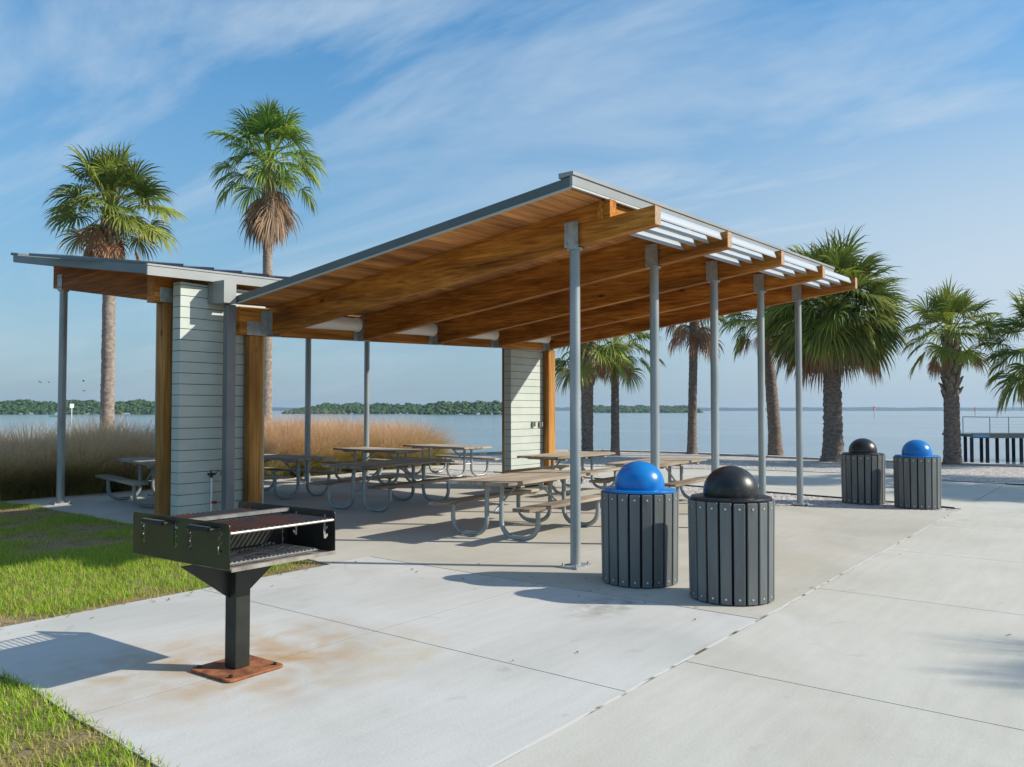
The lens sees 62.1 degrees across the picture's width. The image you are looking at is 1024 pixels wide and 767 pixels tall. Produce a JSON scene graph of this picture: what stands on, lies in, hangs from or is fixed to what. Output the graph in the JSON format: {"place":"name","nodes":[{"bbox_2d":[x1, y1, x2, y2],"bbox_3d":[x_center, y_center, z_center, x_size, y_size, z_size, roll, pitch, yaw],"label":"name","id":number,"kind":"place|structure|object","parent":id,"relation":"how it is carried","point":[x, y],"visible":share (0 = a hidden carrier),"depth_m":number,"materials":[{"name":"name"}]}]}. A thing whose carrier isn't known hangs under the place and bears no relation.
{"place":"outdoors","nodes":[
{"label":"outdoors","id":0,"kind":"place"},
{"bbox_2d":[0,503,131,542],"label":"lawn","id":1,"kind":"structure","parent":0,"point":[97,528],"depth_m":12.19,"materials":[{"name":"green plant"}]},
{"bbox_2d":[0,501,327,626],"bbox_3d":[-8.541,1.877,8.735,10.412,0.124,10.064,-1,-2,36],"label":"lawn grass","id":2,"kind":"structure","parent":1,"relation":"on","point":[42,560],"depth_m":8.84,"materials":[{"name":"green plant"}]},
{"bbox_2d":[0,667,180,766],"bbox_3d":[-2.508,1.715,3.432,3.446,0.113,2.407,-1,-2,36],"label":"lawn grass","id":3,"kind":"structure","parent":0,"point":[52,721],"depth_m":4.32,"materials":[{"name":"green plant"}]},
{"bbox_2d":[0,409,322,500],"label":"plume grass","id":4,"kind":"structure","parent":0,"point":[28,468],"depth_m":17.28,"materials":[{"name":"beige plant"}]},
{"bbox_2d":[0,589,372,717],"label":"pavement","id":5,"kind":"structure","parent":0,"point":[101,659],"depth_m":6.00,"materials":[{"name":"concrete"}]},
{"bbox_2d":[133,501,335,682],"bbox_3d":[-1.851,1.332,5.570,1.064,0.981,0.893,-1,-2,36],"label":"park grill","id":6,"kind":"object","parent":5,"relation":"on","point":[228,556],"visible":1,"depth_m":5.40,"materials":[{"name":"black paint"}]},
{"bbox_2d":[1,470,402,503],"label":"pavement","id":7,"kind":"structure","parent":0,"point":[129,492],"depth_m":17.03,"materials":[{"name":"concrete"}]},
{"bbox_2d":[75,631,623,766],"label":"pavement","id":8,"kind":"structure","parent":0,"point":[374,699],"depth_m":4.65,"materials":[{"name":"concrete"}]},
{"bbox_2d":[202,557,536,630],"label":"pavement","id":9,"kind":"structure","parent":0,"point":[371,593],"depth_m":7.80,"materials":[{"name":"concrete"}]},
{"bbox_2d":[2,553,1010,660],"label":"leaf litter","id":10,"kind":"object","parent":9,"relation":"on","point":[423,578],"visible":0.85,"depth_m":7.58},
{"bbox_2d":[264,409,476,477],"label":"plume grass","id":11,"kind":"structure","parent":0,"point":[335,434],"depth_m":23.41,"materials":[{"name":"beige plant"}]},
{"bbox_2d":[22,471,955,618],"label":"pavement","id":12,"kind":"structure","parent":0,"point":[815,547],"depth_m":11.32,"materials":[{"name":"grey concrete"}]},
{"bbox_2d":[95,457,154,507],"bbox_3d":[-6.326,1.752,15.300,1.579,0.754,2.396,1,-2,-40],"label":"picnic table","id":13,"kind":"object","parent":12,"relation":"on","point":[139,462],"visible":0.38,"depth_m":15.37,"materials":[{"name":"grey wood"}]},
{"bbox_2d":[263,454,346,498],"bbox_3d":[-4.626,1.793,16.593,2.396,0.754,1.579,-1,-2,34],"label":"picnic table","id":14,"kind":"object","parent":12,"relation":"on","point":[285,460],"visible":0.56,"depth_m":16.20,"materials":[{"name":"brown wood"}]},
{"bbox_2d":[321,447,428,483],"bbox_3d":[-3.062,1.892,19.725,2.396,0.754,1.579,-2,-2,43],"label":"picnic table","id":15,"kind":"object","parent":12,"relation":"on","point":[387,451],"visible":0.52,"depth_m":19.46,"materials":[{"name":"brown wood"}]},
{"bbox_2d":[308,458,466,511],"bbox_3d":[-2.108,1.733,14.702,1.579,0.754,2.396,-1,-2,31],"label":"picnic table","id":16,"kind":"object","parent":12,"relation":"on","point":[377,465],"visible":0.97,"depth_m":14.29,"materials":[{"name":"brown wood"}]},
{"bbox_2d":[11,171,856,569],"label":"picnic pavilion","id":17,"kind":"structure","parent":12,"relation":"on","point":[529,283],"depth_m":12.00,"materials":[{"name":"wood"}]},
{"bbox_2d":[393,444,500,476],"bbox_3d":[-1.657,1.949,21.546,2.396,0.754,1.579,-2,-3,44],"label":"picnic table","id":18,"kind":"object","parent":12,"relation":"on","point":[464,448],"visible":0.84,"depth_m":21.31,"materials":[{"name":"brown wood"}]},
{"bbox_2d":[429,469,600,540],"bbox_3d":[0.211,1.637,11.665,1.579,0.754,2.396,-1,-2,33],"label":"picnic table","id":19,"kind":"object","parent":12,"relation":"on","point":[514,480],"visible":0.94,"depth_m":11.27,"materials":[{"name":"brown wood"}]},
{"bbox_2d":[504,451,621,494],"bbox_3d":[1.147,1.819,17.432,1.579,0.754,2.396,-1,-2,34],"label":"picnic table","id":20,"kind":"object","parent":12,"relation":"on","point":[560,456],"visible":0.53,"depth_m":17.20,"materials":[{"name":"brown wood"}]},
{"bbox_2d":[601,461,678,587],"bbox_3d":[1.236,1.326,8.245,0.752,1.150,0.752,-1,-2,36],"label":"litter bin","id":21,"kind":"object","parent":12,"relation":"on","point":[639,522],"visible":1,"depth_m":7.95,"materials":[{"name":"black plastic"}]},
{"bbox_2d":[589,457,707,498],"bbox_3d":[2.607,1.746,15.115,1.579,0.754,2.396,-1,-2,32],"label":"picnic table","id":22,"kind":"object","parent":12,"relation":"on","point":[669,462],"visible":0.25,"depth_m":14.85,"materials":[{"name":"brown wood"}]},
{"bbox_2d":[688,466,774,605],"bbox_3d":[1.938,1.303,7.529,0.752,1.150,0.752,-1,-2,24],"label":"litter bin","id":23,"kind":"object","parent":12,"relation":"on","point":[731,525],"visible":1,"depth_m":7.23,"materials":[{"name":"black plastic"}]},
{"bbox_2d":[0,463,999,766],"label":"ground","id":24,"kind":"structure","parent":0,"point":[314,561],"depth_m":22.54,"materials":[{"name":"soil"}]},
{"bbox_2d":[41,140,188,430],"bbox_3d":[-11.963,-2.452,25.596,4.234,9.917,4.277,1,-2,-20],"label":"palm tree","id":25,"kind":"object","parent":24,"relation":"on","point":[111,173],"visible":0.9,"depth_m":25.35,"materials":[{"name":"green plant"}]},
{"bbox_2d":[203,95,327,423],"bbox_3d":[-8.784,-3.946,30.561,4.614,13.217,4.176,-1,-2,20],"label":"palm tree","id":26,"kind":"object","parent":24,"relation":"on","point":[268,220],"visible":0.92,"depth_m":30.33,"materials":[{"name":"green plant"}]},
{"bbox_2d":[493,471,954,508],"bbox_3d":[3.646,2.266,18.761,0.448,0.075,11.643,2,-2,-43],"label":"garden edging","id":27,"kind":"object","parent":24,"relation":"on","point":[780,493],"visible":0.18,"depth_m":16.74,"materials":[{"name":"grey"}]},
{"bbox_2d":[448,449,1023,467],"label":"seawall","id":28,"kind":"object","parent":24,"relation":"on","point":[751,455],"visible":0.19,"depth_m":31.02,"materials":[{"name":"concrete"}]},
{"bbox_2d":[900,275,1022,464],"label":"palm tree","id":29,"kind":"object","parent":28,"relation":"on","point":[946,304],"visible":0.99,"depth_m":25.77,"materials":[{"name":"green plant"}]},
{"bbox_2d":[969,285,1023,416],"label":"palm tree","id":30,"kind":"object","parent":28,"relation":"on","point":[1004,354],"visible":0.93,"depth_m":25.02,"materials":[{"name":"green plant"}]},
{"bbox_2d":[0,411,1023,463],"bbox_3d":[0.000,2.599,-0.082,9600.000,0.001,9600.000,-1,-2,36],"label":"water","id":31,"kind":"structure","parent":0,"point":[889,434],"depth_m":129.37,"materials":[{"name":"blue liquid"}]},
{"bbox_2d":[0,399,154,413],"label":"mangrove trees","id":32,"kind":"object","parent":31,"relation":"in","point":[28,406],"visible":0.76,"depth_m":580.38,"materials":[{"name":"green plant"}]},
{"bbox_2d":[281,402,426,413],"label":"mangrove trees","id":33,"kind":"object","parent":31,"relation":"in","point":[374,408],"visible":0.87,"depth_m":658.20,"materials":[{"name":"green plant"}]},
{"bbox_2d":[418,400,501,413],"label":"mangrove trees","id":34,"kind":"object","parent":31,"relation":"in","point":[466,407],"visible":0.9,"depth_m":560.50,"materials":[{"name":"green plant"}]},
{"bbox_2d":[593,405,702,412],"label":"mangrove trees","id":35,"kind":"object","parent":31,"relation":"in","point":[642,409],"visible":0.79,"depth_m":966.29,"materials":[{"name":"green plant"}]},
{"bbox_2d":[942,416,1023,461],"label":"fishing pier","id":36,"kind":"structure","parent":31,"relation":"in","point":[997,436],"depth_m":42.86,"materials":[{"name":"grey"}]},
{"bbox_2d":[0,0,1023,407],"label":"sky","id":37,"kind":"structure","parent":0,"point":[781,123],"materials":[{"name":"blue"}]},
{"bbox_2d":[377,584,756,691],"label":"pavement","id":38,"kind":"structure","parent":0,"point":[621,643],"depth_m":6.33,"materials":[{"name":"concrete"}]},
{"bbox_2d":[85,584,536,714],"bbox_3d":[-1.046,1.853,6.344,0.040,0.001,4.340,-1,-2,36],"label":"joint filler","id":39,"kind":"object","parent":38,"relation":"on","point":[300,652],"visible":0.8,"depth_m":5.93,"materials":[{"name":"grey"}]},
{"bbox_2d":[131,407,1023,410],"bbox_3d":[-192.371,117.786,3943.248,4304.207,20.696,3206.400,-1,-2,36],"label":"shore","id":40,"kind":"structure","parent":0,"point":[817,409],"depth_m":3898.18,"materials":[{"name":"green plant"}]},
{"bbox_2d":[356,468,965,512],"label":"gravel","id":41,"kind":"structure","parent":0,"point":[784,500],"depth_m":15.72,"materials":[{"name":"grey gravel"}]},
{"bbox_2d":[841,438,885,503],"bbox_3d":[6.332,1.562,15.355,0.752,1.150,0.752,0,-2,12],"label":"litter bin","id":42,"kind":"object","parent":41,"relation":"on","point":[862,471],"visible":1,"depth_m":15.07,"materials":[{"name":"black plastic"}]},
{"bbox_2d":[893,440,940,508],"bbox_3d":[6.958,1.539,14.620,0.752,1.150,0.752,0,-2,0],"label":"litter bin","id":43,"kind":"object","parent":41,"relation":"on","point":[917,472],"visible":1,"depth_m":14.33,"materials":[{"name":"grey plastic"}]},
{"bbox_2d":[411,464,1004,508],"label":"pavement","id":44,"kind":"structure","parent":0,"point":[958,495],"depth_m":19.22,"materials":[{"name":"concrete"}]},
{"bbox_2d":[442,452,1023,483],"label":"gravel","id":45,"kind":"structure","parent":0,"point":[996,474],"depth_m":24.86,"materials":[{"name":"grey gravel"}]},
{"bbox_2d":[543,332,642,458],"bbox_3d":[2.608,-0.457,28.884,3.978,6.138,3.710,-1,-2,22],"label":"palm tree","id":46,"kind":"object","parent":45,"relation":"on","point":[590,355],"visible":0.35,"depth_m":28.78,"materials":[{"name":"green plant"}]},
{"bbox_2d":[594,331,665,455],"bbox_3d":[3.710,-0.490,31.069,3.883,6.340,3.392,0,-2,2],"label":"palm tree","id":47,"kind":"object","parent":45,"relation":"on","point":[615,428],"visible":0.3,"depth_m":30.85,"materials":[{"name":"green plant"}]},
{"bbox_2d":[659,316,728,453],"bbox_3d":[6.903,-1.185,32.143,3.166,7.797,3.409,-1,-2,32],"label":"palm tree","id":48,"kind":"object","parent":45,"relation":"on","point":[696,336],"visible":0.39,"depth_m":31.85,"materials":[{"name":"green plant"}]},
{"bbox_2d":[718,306,802,455],"bbox_3d":[9.083,-0.976,30.561,3.836,7.281,3.598,1,-2,-37],"label":"palm tree","id":49,"kind":"object","parent":45,"relation":"on","point":[775,446],"visible":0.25,"depth_m":30.32,"materials":[{"name":"green plant"}]},
{"bbox_2d":[755,225,914,461],"bbox_3d":[10.309,-1.235,27.474,5.012,7.604,5.163,-1,-2,29],"label":"palm tree","id":50,"kind":"object","parent":45,"relation":"on","point":[837,342],"visible":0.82,"depth_m":26.52,"materials":[{"name":"green plant"}]},
{"bbox_2d":[494,661,1023,766],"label":"pavement","id":51,"kind":"structure","parent":0,"point":[686,714],"depth_m":4.36,"materials":[{"name":"concrete"}]},
{"bbox_2d":[488,512,953,766],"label":"pavement joint","id":52,"kind":"object","parent":51,"relation":"on","point":[574,721],"visible":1,"depth_m":5.33,"materials":[{"name":"grey concrete"}]},
{"bbox_2d":[497,483,1023,764],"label":"joint filler","id":53,"kind":"object","parent":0,"point":[820,586],"depth_m":8.60,"materials":[{"name":"grey"}]},
{"bbox_2d":[686,588,1023,730],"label":"pavement","id":54,"kind":"structure","parent":0,"point":[962,662],"depth_m":5.78,"materials":[{"name":"concrete"}]},
{"bbox_2d":[819,550,1023,614],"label":"pavement","id":55,"kind":"structure","parent":0,"point":[984,584],"depth_m":8.26,"materials":[{"name":"concrete"}]},
{"bbox_2d":[888,525,1023,562],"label":"pavement","id":56,"kind":"structure","parent":0,"point":[999,545],"depth_m":10.56,"materials":[{"name":"concrete"}]},
{"bbox_2d":[933,507,1023,531],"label":"pavement","id":57,"kind":"structure","parent":0,"point":[990,518],"depth_m":12.88,"materials":[{"name":"concrete"}]},
{"bbox_2d":[966,494,1023,509],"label":"pavement","id":58,"kind":"structure","parent":0,"point":[1010,502],"depth_m":15.26,"materials":[{"name":"concrete"}]},
{"bbox_2d":[989,485,1023,495],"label":"pavement","id":59,"kind":"structure","parent":0,"point":[1015,490],"depth_m":17.54,"materials":[{"name":"concrete"}]}
]}

